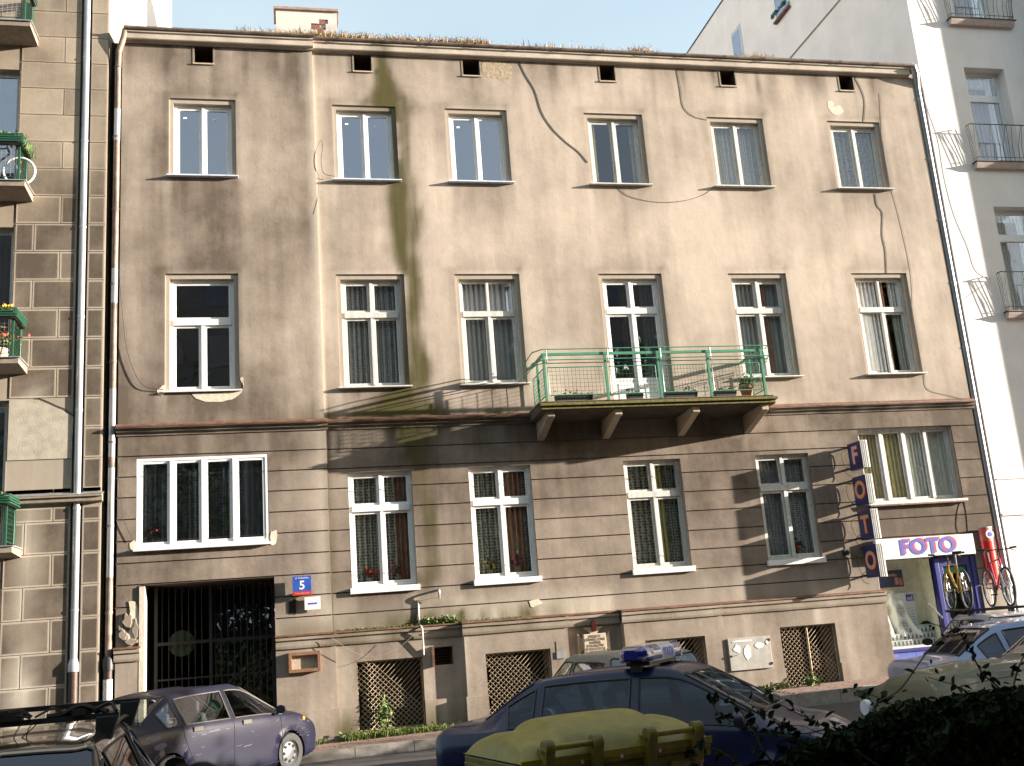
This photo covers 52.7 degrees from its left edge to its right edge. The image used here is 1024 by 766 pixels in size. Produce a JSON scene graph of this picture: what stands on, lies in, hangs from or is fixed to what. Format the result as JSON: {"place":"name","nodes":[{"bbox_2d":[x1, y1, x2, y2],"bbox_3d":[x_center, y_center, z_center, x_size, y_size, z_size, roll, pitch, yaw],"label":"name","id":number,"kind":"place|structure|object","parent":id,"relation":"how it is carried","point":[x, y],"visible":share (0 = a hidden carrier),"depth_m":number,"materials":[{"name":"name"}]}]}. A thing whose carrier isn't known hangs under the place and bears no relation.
{"place":"outdoors","nodes":[
{"label":"outdoors","id":0,"kind":"place"},
{"bbox_2d":[219,700,276,708],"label":"courtyard lawn","id":1,"kind":"structure","parent":0,"point":[239,705],"depth_m":34.68,"materials":[{"name":"green plant"}]},
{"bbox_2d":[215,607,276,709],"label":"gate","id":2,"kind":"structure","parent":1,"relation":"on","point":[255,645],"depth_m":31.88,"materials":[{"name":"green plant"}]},
{"bbox_2d":[316,681,803,744],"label":"grass","id":3,"kind":"structure","parent":0,"point":[357,736],"depth_m":18.69,"materials":[{"name":"green plant"}]},
{"bbox_2d":[373,694,392,729],"bbox_3d":[-2.349,6.061,19.029,0.424,0.723,0.235,-1,-14,-12],"label":"plant","id":4,"kind":"object","parent":3,"relation":"on","point":[383,711],"visible":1,"depth_m":19.01,"materials":[{"name":"green plant"}]},
{"bbox_2d":[299,701,861,765],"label":"road","id":5,"kind":"structure","parent":0,"point":[850,711],"depth_m":16.90,"materials":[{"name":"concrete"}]},
{"bbox_2d":[0,721,186,765],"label":"black estate car","id":6,"kind":"object","parent":5,"relation":"on","point":[78,744],"visible":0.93,"depth_m":7.35,"materials":[{"name":"paint"}]},
{"bbox_2d":[0,697,139,738],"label":"roof rack","id":7,"kind":"object","parent":6,"relation":"on","point":[106,721],"visible":0.92,"depth_m":7.67,"materials":[{"name":"black metal"}]},
{"bbox_2d":[84,684,315,765],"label":"blue sedan","id":8,"kind":"object","parent":5,"relation":"on","point":[270,735],"visible":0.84,"depth_m":15.24,"materials":[{"name":"paint"}]},
{"bbox_2d":[553,649,698,676],"bbox_3d":[1.470,4.491,14.423,1.998,1.461,3.742,-1,-14,-15],"label":"grey hatchback","id":9,"kind":"object","parent":5,"relation":"on","point":[605,658],"visible":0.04,"depth_m":13.71,"materials":[{"name":"beige paint"}]},
{"bbox_2d":[436,660,850,765],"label":"police car","id":10,"kind":"object","parent":5,"relation":"on","point":[679,689],"visible":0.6,"depth_m":9.69,"materials":[{"name":"blue paint"}]},
{"bbox_2d":[619,640,681,672],"bbox_3d":[1.395,2.717,10.289,0.332,0.240,1.392,-10,-14,22],"label":"light bar","id":11,"kind":"object","parent":10,"relation":"attached to","point":[637,658],"visible":1,"depth_m":9.83,"materials":[{"name":"blue plastic"}]},
{"bbox_2d":[856,636,1023,719],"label":"old green car","id":12,"kind":"object","parent":5,"relation":"on","point":[917,686],"visible":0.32,"depth_m":10.64,"materials":[{"name":"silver metal"}]},
{"bbox_2d":[888,617,1023,677],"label":"silver blue saloon","id":13,"kind":"object","parent":5,"relation":"on","point":[995,638],"visible":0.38,"depth_m":13.77,"materials":[{"name":"paint"}]},
{"bbox_2d":[928,629,986,654],"bbox_3d":[6.120,3.562,14.235,0.502,0.328,1.201,-4,-13,-1],"label":"rear window","id":14,"kind":"structure","parent":13,"relation":"in","point":[952,645],"depth_m":14.15,"materials":[{"name":"grey glass"}]},
{"bbox_2d":[979,634,1004,657],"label":"side window","id":15,"kind":"structure","parent":13,"relation":"in","point":[991,647],"depth_m":13.56,"materials":[{"name":"grey glass"}]},
{"bbox_2d":[1003,628,1023,652],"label":"side window","id":16,"kind":"structure","parent":13,"relation":"in","point":[1013,636],"depth_m":13.63,"materials":[{"name":"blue glass"}]},
{"bbox_2d":[922,610,1023,644],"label":"silver hatchback","id":17,"kind":"object","parent":5,"relation":"on","point":[983,617],"visible":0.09,"depth_m":17.19,"materials":[{"name":"grey paint"}]},
{"bbox_2d":[928,581,1023,617],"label":"bicycle rack","id":18,"kind":"object","parent":17,"relation":"on","point":[969,612],"visible":0.87,"depth_m":17.77,"materials":[{"name":"black metal"}]},
{"bbox_2d":[928,551,972,609],"bbox_3d":[7.655,3.413,17.836,0.624,0.997,1.709,-6,-13,7],"label":"bicycle","id":19,"kind":"object","parent":18,"relation":"on","point":[958,587],"visible":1,"depth_m":17.73,"materials":[{"name":"metal"}]},
{"bbox_2d":[978,546,1016,606],"bbox_3d":[8.321,3.338,17.734,0.624,0.997,1.709,-6,-13,7],"label":"bicycle","id":20,"kind":"object","parent":18,"relation":"on","point":[996,586],"visible":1,"depth_m":17.54,"materials":[{"name":"red metal"}]},
{"bbox_2d":[312,677,888,751],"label":"pavement","id":21,"kind":"structure","parent":0,"point":[780,692],"depth_m":18.67,"materials":[{"name":"grey concrete"}]},
{"bbox_2d":[797,670,821,685],"bbox_3d":[5.965,5.897,20.593,0.464,0.339,0.384,-1,-14,-12],"label":"weed tuft","id":22,"kind":"object","parent":21,"relation":"on","point":[811,680],"visible":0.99,"depth_m":20.56,"materials":[{"name":"green plant"}]},
{"bbox_3d":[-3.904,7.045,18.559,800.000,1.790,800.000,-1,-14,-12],"label":"ground","id":23,"kind":"structure","parent":0,"visible":0},
{"bbox_2d":[0,0,131,730],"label":"neighbouring house","id":24,"kind":"structure","parent":23,"relation":"on","point":[41,57],"depth_m":19.41,"materials":[{"name":"paint"}]},
{"bbox_2d":[0,400,7,543],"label":"balcony door","id":25,"kind":"structure","parent":24,"relation":"in","point":[3,404],"depth_m":18.91,"materials":[{"name":"white paint"}]},
{"bbox_2d":[0,302,13,316],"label":"flower box","id":26,"kind":"object","parent":24,"relation":"on","point":[4,305],"visible":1,"depth_m":18.61,"materials":[{"name":"yellow plastic"}]},
{"bbox_2d":[0,227,14,355],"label":"balcony door","id":27,"kind":"structure","parent":24,"relation":"in","point":[6,233],"depth_m":19.70,"materials":[{"name":"white paint"}]},
{"bbox_2d":[0,69,20,178],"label":"balcony door","id":28,"kind":"structure","parent":24,"relation":"in","point":[9,78],"depth_m":20.46,"materials":[{"name":"white paint"}]},
{"bbox_2d":[0,325,29,355],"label":"geranium pot","id":29,"kind":"object","parent":24,"relation":"on","point":[4,334],"visible":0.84,"depth_m":18.82,"materials":[{"name":"plastic"}]},
{"bbox_2d":[0,134,35,182],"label":"bicycle","id":30,"kind":"object","parent":24,"relation":"on","point":[22,158],"visible":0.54,"depth_m":19.67,"materials":[{"name":"silver metal"}]},
{"bbox_2d":[14,132,35,158],"bbox_3d":[-9.363,-4.551,19.796,0.443,0.283,0.846,-1,-14,-12],"label":"trailing plant","id":31,"kind":"object","parent":24,"relation":"on","point":[26,146],"visible":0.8,"depth_m":19.77,"materials":[{"name":"green plant"}]},
{"bbox_2d":[67,0,90,722],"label":"drainpipe","id":32,"kind":"object","parent":24,"relation":"attached to","point":[73,670],"visible":1,"depth_m":19.35,"materials":[{"name":"grey metal"}]},
{"bbox_2d":[131,0,171,26],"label":"white gable","id":33,"kind":"structure","parent":24,"relation":"on","point":[157,13],"depth_m":27.52,"materials":[{"name":"white paint"}]},
{"bbox_2d":[215,638,276,704],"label":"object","id":34,"kind":"structure","parent":23,"relation":"on","point":[257,692],"depth_m":36.51,"materials":[{"name":"brick"}]},
{"bbox_2d":[113,25,1009,742],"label":"apartment house","id":35,"kind":"structure","parent":23,"relation":"on","point":[425,309],"depth_m":21.33,"materials":[{"name":"paint"}]},
{"bbox_2d":[102,28,126,708],"bbox_3d":[-7.481,-0.249,19.533,0.387,14.331,0.193,-8,-14,17],"label":"drainpipe","id":36,"kind":"object","parent":35,"relation":"attached to","point":[108,664],"visible":0.99,"depth_m":19.43,"materials":[{"name":"grey metal"}]},
{"bbox_2d":[118,464,133,540],"bbox_3d":[-7.100,2.187,18.995,0.284,1.432,0.010,-1,-14,-12],"label":"cable","id":37,"kind":"object","parent":35,"relation":"attached to","point":[121,504],"visible":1,"depth_m":18.96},
{"bbox_2d":[119,277,162,389],"bbox_3d":[-7.104,-0.957,19.786,0.817,2.264,0.012,-1,-14,-12],"label":"cable","id":38,"kind":"object","parent":35,"relation":"attached to","point":[125,340],"visible":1,"depth_m":19.68,"materials":[{"name":"black rubber"}]},
{"bbox_2d":[162,273,241,392],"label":"window","id":39,"kind":"structure","parent":35,"relation":"in","point":[202,309],"depth_m":20.18,"materials":[{"name":"white paint"}]},
{"bbox_2d":[166,98,238,177],"bbox_3d":[-6.302,-4.975,21.069,1.390,1.750,0.310,-1,-14,-12],"label":"window","id":40,"kind":"structure","parent":35,"relation":"in","point":[202,132],"depth_m":21.15,"materials":[{"name":"white paint"}]},
{"bbox_2d":[133,454,271,551],"bbox_3d":[-5.776,2.229,19.346,2.460,1.720,0.270,-1,-14,-12],"label":"window","id":41,"kind":"structure","parent":35,"relation":"in","point":[216,504],"depth_m":19.32,"materials":[{"name":"white paint"}]},
{"bbox_2d":[292,575,311,595],"bbox_3d":[-3.911,3.775,19.238,0.340,0.350,0.133,-1,-14,-12],"label":"house number","id":42,"kind":"object","parent":35,"relation":"attached to","point":[301,585],"visible":1,"depth_m":19.18,"materials":[{"name":"blue metal"}]},
{"bbox_2d":[288,651,320,672],"bbox_3d":[-3.798,5.109,18.927,0.580,0.360,0.090,-1,-14,-12],"label":"meter box","id":43,"kind":"object","parent":35,"relation":"attached to","point":[308,661],"visible":1,"depth_m":18.93,"materials":[{"name":"wood"}]},
{"bbox_2d":[273,6,338,36],"bbox_3d":[-5.078,-8.220,25.629,1.580,2.030,0.700,-1,-14,-12],"label":"chimney","id":44,"kind":"object","parent":35,"relation":"on","point":[305,18],"visible":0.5,"depth_m":25.50,"materials":[{"name":"white paint"}]},
{"bbox_2d":[304,596,320,609],"bbox_3d":[-3.706,4.091,19.205,0.290,0.230,0.017,-1,-14,-12],"label":"notice plate","id":45,"kind":"object","parent":35,"relation":"attached to","point":[311,603],"visible":1,"depth_m":19.20,"materials":[{"name":"white plastic"}]},
{"bbox_2d":[314,140,334,211],"bbox_3d":[-3.892,-4.254,21.345,0.466,1.652,0.011,-1,-14,-12],"label":"cable","id":46,"kind":"object","parent":35,"relation":"attached to","point":[321,167],"visible":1,"depth_m":21.38,"materials":[{"name":"rubber"}]},
{"bbox_2d":[332,104,401,181],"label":"window","id":47,"kind":"structure","parent":35,"relation":"in","point":[364,137],"depth_m":21.92,"materials":[{"name":"glass"}]},
{"bbox_2d":[357,566,379,581],"bbox_3d":[-2.742,3.680,19.837,0.524,0.352,0.231,-1,-14,-12],"label":"potted plant","id":48,"kind":"object","parent":35,"relation":"on","point":[369,573],"visible":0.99,"depth_m":19.83,"materials":[{"name":"red plant"}]},
{"bbox_2d":[336,274,412,388],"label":"window","id":49,"kind":"structure","parent":35,"relation":"in","point":[371,308],"depth_m":21.03,"materials":[{"name":"white paint"}]},
{"bbox_2d":[348,470,419,593],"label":"window","id":50,"kind":"structure","parent":35,"relation":"in","point":[381,516],"depth_m":20.11,"materials":[{"name":"white paint"}]},
{"bbox_2d":[357,657,425,731],"bbox_3d":[-2.293,5.844,19.453,1.236,1.252,0.530,-1,-14,-12],"label":"basement window","id":51,"kind":"structure","parent":35,"relation":"in","point":[401,680],"depth_m":19.66,"materials":[{"name":"paint"}]},
{"bbox_2d":[389,565,408,579],"bbox_3d":[-2.257,3.666,19.979,0.513,0.371,0.218,-1,-14,-12],"label":"potted plant","id":52,"kind":"object","parent":35,"relation":"on","point":[397,577],"visible":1,"depth_m":19.96,"materials":[{"name":"green plant"}]},
{"bbox_2d":[417,600,424,654],"bbox_3d":[-1.712,4.622,19.551,0.076,1.023,0.170,2,-15,-26],"label":"conduit","id":53,"kind":"object","parent":35,"relation":"attached to","point":[421,627],"visible":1,"depth_m":19.48,"materials":[{"name":"white plastic"}]},
{"bbox_2d":[340,614,521,630],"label":"ledge weeds","id":54,"kind":"object","parent":35,"relation":"on","point":[430,620],"visible":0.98,"depth_m":19.64,"materials":[{"name":"green plant"}]},
{"bbox_2d":[444,108,514,183],"bbox_3d":[-0.740,-5.102,22.353,1.450,1.750,0.310,-1,-14,-12],"label":"window","id":55,"kind":"structure","parent":35,"relation":"in","point":[478,152],"depth_m":22.43,"materials":[{"name":"glass"}]},
{"bbox_2d":[483,557,499,573],"bbox_3d":[-0.371,3.615,20.373,0.411,0.368,0.178,-1,-14,-12],"label":"potted plant","id":56,"kind":"object","parent":35,"relation":"on","point":[491,571],"visible":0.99,"depth_m":20.35,"materials":[{"name":"green plant"}]},
{"bbox_2d":[454,274,530,385],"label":"window","id":57,"kind":"structure","parent":35,"relation":"in","point":[489,306],"depth_m":21.56,"materials":[{"name":"white paint"}]},
{"bbox_2d":[468,465,541,585],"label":"window","id":58,"kind":"structure","parent":35,"relation":"in","point":[502,512],"depth_m":20.62,"materials":[{"name":"white paint"}]},
{"bbox_2d":[233,26,777,57],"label":"dry grass","id":59,"kind":"structure","parent":35,"relation":"on","point":[458,40],"depth_m":22.45,"materials":[{"name":"plant"}]},
{"bbox_2d":[509,554,526,571],"bbox_3d":[0.067,3.556,20.480,0.530,0.386,0.190,-1,-14,-12],"label":"potted plant","id":60,"kind":"object","parent":35,"relation":"on","point":[517,568],"visible":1,"depth_m":20.45,"materials":[{"name":"green plant"}]},
{"bbox_2d":[486,649,552,714],"bbox_3d":[0.094,5.762,19.910,1.276,1.162,0.670,-1,-14,-12],"label":"basement window","id":61,"kind":"structure","parent":35,"relation":"in","point":[508,673],"depth_m":20.19,"materials":[{"name":"paint"}]},
{"bbox_2d":[519,61,587,162],"bbox_3d":[0.892,-6.058,22.875,1.403,2.525,0.012,-1,-14,-12],"label":"cable","id":62,"kind":"object","parent":35,"relation":"attached to","point":[544,116],"visible":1,"depth_m":22.78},
{"bbox_2d":[556,641,565,658],"bbox_3d":[0.934,5.134,19.884,0.170,0.320,0.020,-1,-14,-12],"label":"junction box","id":63,"kind":"object","parent":35,"relation":"attached to","point":[560,652],"visible":1,"depth_m":19.88,"materials":[{"name":"white metal"}]},
{"bbox_2d":[554,389,592,400],"bbox_3d":[1.211,0.235,20.421,0.785,0.284,0.192,-1,-14,-12],"label":"flower box","id":64,"kind":"object","parent":35,"relation":"on","point":[572,397],"visible":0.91,"depth_m":20.34,"materials":[{"name":"black plastic"}]},
{"bbox_2d":[577,620,610,653],"bbox_3d":[1.605,5.027,20.194,0.640,0.770,0.155,-1,-14,-12],"label":"plaque","id":65,"kind":"object","parent":35,"relation":"attached to","point":[593,640],"visible":0.84,"depth_m":20.13,"materials":[{"name":"stone"}]},
{"bbox_2d":[584,113,652,185],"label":"window","id":66,"kind":"structure","parent":35,"relation":"in","point":[616,149],"depth_m":23.26,"materials":[{"name":"glass"}]},
{"bbox_2d":[626,386,643,398],"bbox_3d":[2.453,0.198,20.669,0.359,0.285,0.163,-1,-14,-12],"label":"flower box","id":67,"kind":"object","parent":35,"relation":"on","point":[636,396],"visible":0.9,"depth_m":20.60,"materials":[{"name":"black plastic"}]},
{"bbox_2d":[598,273,674,398],"bbox_3d":[2.638,-0.872,22.061,1.430,3.020,0.210,-1,-14,-12],"label":"balcony door","id":68,"kind":"structure","parent":35,"relation":"in","point":[633,305],"depth_m":22.17,"materials":[{"name":"white paint"}]},
{"bbox_2d":[623,458,695,574],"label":"window","id":69,"kind":"structure","parent":35,"relation":"in","point":[655,502],"depth_m":21.32,"materials":[{"name":"white paint"}]},
{"bbox_2d":[645,636,707,664],"bbox_3d":[3.196,5.645,20.602,1.250,1.082,0.670,-1,-14,-12],"label":"basement window","id":70,"kind":"structure","parent":35,"relation":"in","point":[697,644],"depth_m":20.82,"materials":[{"name":"paint"}]},
{"bbox_2d":[663,384,697,397],"bbox_3d":[3.399,0.167,20.884,0.710,0.302,0.188,-1,-14,-12],"label":"flower box","id":71,"kind":"object","parent":35,"relation":"on","point":[679,394],"visible":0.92,"depth_m":20.81,"materials":[{"name":"black plastic"}]},
{"bbox_2d":[713,385,736,395],"bbox_3d":[4.337,0.167,21.092,0.490,0.256,0.198,-1,-14,-12],"label":"flower box","id":72,"kind":"object","parent":35,"relation":"on","point":[724,393],"visible":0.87,"depth_m":21.02,"materials":[{"name":"black plastic"}]},
{"bbox_2d":[707,117,775,188],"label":"window","id":73,"kind":"structure","parent":35,"relation":"in","point":[738,145],"depth_m":23.82,"materials":[{"name":"grey glass"}]},
{"bbox_2d":[735,375,756,395],"bbox_3d":[4.848,0.050,21.276,0.450,0.490,0.429,-5,-13,1],"label":"flower pot","id":74,"kind":"object","parent":35,"relation":"on","point":[746,386],"visible":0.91,"depth_m":21.19,"materials":[{"name":"ceramic"}]},
{"bbox_2d":[727,636,772,670],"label":"posters","id":75,"kind":"object","parent":35,"relation":"attached to","point":[747,653],"visible":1,"depth_m":20.61,"materials":[{"name":"paper"}]},
{"bbox_2d":[728,273,803,378],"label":"window","id":76,"kind":"structure","parent":35,"relation":"in","point":[761,309],"depth_m":22.89,"materials":[{"name":"white paint"}]},
{"bbox_2d":[755,453,826,565],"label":"window","id":77,"kind":"structure","parent":35,"relation":"in","point":[788,506],"depth_m":21.93,"materials":[{"name":"white paint"}]},
{"bbox_2d":[794,538,805,553],"bbox_3d":[6.051,3.444,21.782,0.282,0.383,0.178,-1,-14,-12],"label":"potted plant","id":78,"kind":"object","parent":35,"relation":"on","point":[799,551],"visible":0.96,"depth_m":21.77,"materials":[{"name":"green plant"}]},
{"bbox_2d":[780,623,842,686],"bbox_3d":[5.996,5.591,21.224,1.232,1.192,0.650,-1,-14,-12],"label":"basement window","id":79,"kind":"structure","parent":35,"relation":"in","point":[806,648],"depth_m":21.43,"materials":[{"name":"paint"}]},
{"bbox_2d":[841,440,870,476],"bbox_3d":[7.337,1.614,21.972,0.260,0.699,0.676,2,-14,-24],"label":"letter sign","id":80,"kind":"object","parent":35,"relation":"attached to","point":[858,455],"visible":1,"depth_m":21.81,"materials":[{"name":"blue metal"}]},
{"bbox_2d":[846,474,875,511],"bbox_3d":[7.392,2.332,21.803,0.260,0.739,0.676,2,-14,-24],"label":"letter sign","id":81,"kind":"object","parent":35,"relation":"attached to","point":[864,491],"visible":1,"depth_m":21.63,"materials":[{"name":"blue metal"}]},
{"bbox_2d":[827,121,894,190],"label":"window","id":82,"kind":"structure","parent":35,"relation":"in","point":[857,149],"depth_m":24.47,"materials":[{"name":"white paint"}]},
{"bbox_2d":[851,508,881,545],"bbox_3d":[7.447,3.036,21.637,0.260,0.729,0.676,2,-14,-24],"label":"letter sign","id":83,"kind":"object","parent":35,"relation":"attached to","point":[869,525],"visible":1,"depth_m":21.48,"materials":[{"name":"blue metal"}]},
{"bbox_2d":[856,543,887,583],"bbox_3d":[7.502,3.759,21.467,0.260,0.799,0.676,2,-14,-24],"label":"letter sign","id":84,"kind":"object","parent":35,"relation":"attached to","point":[874,560],"visible":1,"depth_m":21.29,"materials":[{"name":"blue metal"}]},
{"bbox_2d":[851,273,926,375],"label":"window","id":85,"kind":"structure","parent":35,"relation":"in","point":[883,301],"depth_m":23.52,"materials":[{"name":"white paint"}]},
{"bbox_2d":[880,99,917,356],"bbox_3d":[8.990,-3.709,24.013,0.221,6.687,0.006,-1,-14,-12],"label":"cable","id":86,"kind":"object","parent":35,"relation":"attached to","point":[899,216],"visible":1,"depth_m":24.10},
{"bbox_2d":[856,425,967,505],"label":"window","id":87,"kind":"structure","parent":35,"relation":"in","point":[917,464],"depth_m":22.82,"materials":[{"name":"white paint"}]},
{"bbox_2d":[873,534,975,559],"bbox_3d":[8.819,3.502,22.076,2.330,0.430,0.118,-1,-14,-12],"label":"shop sign","id":88,"kind":"object","parent":35,"relation":"attached to","point":[906,548],"visible":0.98,"depth_m":22.03,"materials":[{"name":"white plastic"}]},
{"bbox_2d":[878,554,983,658],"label":"photo shop","id":89,"kind":"structure","parent":35,"relation":"attached to","point":[922,578],"depth_m":22.31,"materials":[{"name":"grey glass"}]},
{"bbox_2d":[878,570,903,587],"bbox_3d":[8.145,4.222,22.268,0.620,0.360,0.015,-1,-14,-12],"label":"poster","id":90,"kind":"object","parent":89,"relation":"attached to","point":[893,578],"visible":0.91,"depth_m":22.27,"materials":[{"name":"blue paper"}]},
{"bbox_2d":[886,590,922,636],"bbox_3d":[8.275,4.869,22.027,0.940,1.035,0.184,-1,-14,-12],"label":"dust sheet","id":91,"kind":"object","parent":89,"relation":"in","point":[895,618],"visible":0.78,"depth_m":21.98,"materials":[{"name":"white fabric"}]},
{"bbox_2d":[878,557,931,649],"bbox_3d":[8.427,4.659,21.920,1.360,1.850,0.040,-1,-14,-12],"label":"window frame","id":92,"kind":"structure","parent":89,"relation":"in","point":[911,646],"depth_m":21.75,"materials":[{"name":"white paint"}]},
{"bbox_2d":[893,592,917,624],"bbox_3d":[8.458,4.972,22.186,0.520,0.920,0.019,-1,-14,-12],"label":"price list","id":93,"kind":"object","parent":89,"relation":"in","point":[907,599],"visible":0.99,"depth_m":22.24,"materials":[{"name":"white paper"}]},
{"bbox_2d":[891,624,935,646],"bbox_3d":[8.429,5.338,21.896,1.120,0.420,0.143,-1,-14,-12],"label":"photo stand","id":94,"kind":"object","parent":89,"relation":"on","point":[914,638],"visible":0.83,"depth_m":21.89,"materials":[{"name":"paper"}]},
{"bbox_2d":[930,554,983,635],"bbox_3d":[9.597,4.773,22.110,1.000,2.600,0.140,-1,-14,-12],"label":"door","id":95,"kind":"structure","parent":89,"relation":"in","point":[937,564],"depth_m":22.18,"materials":[{"name":"blue paint"}]},
{"bbox_2d":[910,63,1015,617],"bbox_3d":[10.271,-0.919,23.537,0.210,14.202,0.435,-9,-14,19],"label":"drainpipe","id":96,"kind":"object","parent":35,"relation":"attached to","point":[976,411],"visible":0.87,"depth_m":23.65,"materials":[{"name":"grey metal"}]},
{"bbox_2d":[978,527,998,579],"bbox_3d":[10.342,3.673,22.319,0.330,1.120,0.131,-1,-14,-12],"label":"advertising tube","id":97,"kind":"object","parent":35,"relation":"attached to","point":[986,535],"visible":0.78,"depth_m":22.32,"materials":[{"name":"red plastic"}]},
{"bbox_2d":[300,683,881,763],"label":"kerb","id":98,"kind":"structure","parent":23,"relation":"on","point":[822,697],"depth_m":17.58,"materials":[{"name":"concrete"}]},
{"bbox_2d":[687,0,1023,616],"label":"white house","id":99,"kind":"structure","parent":23,"relation":"on","point":[948,48],"depth_m":25.22,"materials":[{"name":"paint"}]},
{"bbox_2d":[731,23,744,55],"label":"gable window","id":100,"kind":"structure","parent":99,"relation":"in","point":[736,37],"depth_m":35.07,"materials":[{"name":"white glass"}]},
{"bbox_2d":[771,0,785,18],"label":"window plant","id":101,"kind":"object","parent":99,"relation":"on","point":[776,11],"depth_m":31.91,"materials":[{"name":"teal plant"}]},
{"bbox_2d":[773,0,790,24],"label":"gable window","id":102,"kind":"structure","parent":99,"relation":"in","point":[782,11],"depth_m":31.98,"materials":[{"name":"white glass"}]},
{"bbox_2d":[919,75,988,278],"bbox_3d":[10.532,-5.001,24.656,0.892,5.339,0.008,-1,-14,-12],"label":"cable","id":103,"kind":"object","parent":99,"relation":"attached to","point":[945,178],"visible":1,"depth_m":24.55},
{"bbox_2d":[952,0,996,17],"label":"window","id":104,"kind":"structure","parent":99,"relation":"in","point":[989,3],"depth_m":26.47,"materials":[{"name":"white glass"}]},
{"bbox_2d":[964,67,1021,160],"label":"window","id":105,"kind":"structure","parent":99,"relation":"in","point":[981,101],"depth_m":25.73,"materials":[{"name":"white glass"}]},
{"bbox_2d":[993,206,1023,309],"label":"window","id":106,"kind":"structure","parent":99,"relation":"in","point":[1011,242],"depth_m":24.95,"materials":[{"name":"white paint"}]},
{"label":"near pavement","id":107,"kind":"structure","parent":0,"visible":0},
{"bbox_2d":[464,708,711,765],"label":"waste container","id":108,"kind":"object","parent":107,"relation":"on","point":[618,737],"visible":1,"depth_m":7.04,"materials":[{"name":"yellow plastic"}]},
{"bbox_2d":[684,621,1023,765],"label":"bush","id":109,"kind":"object","parent":107,"relation":"on","point":[983,727],"visible":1,"depth_m":4.32,"materials":[{"name":"green plant"}]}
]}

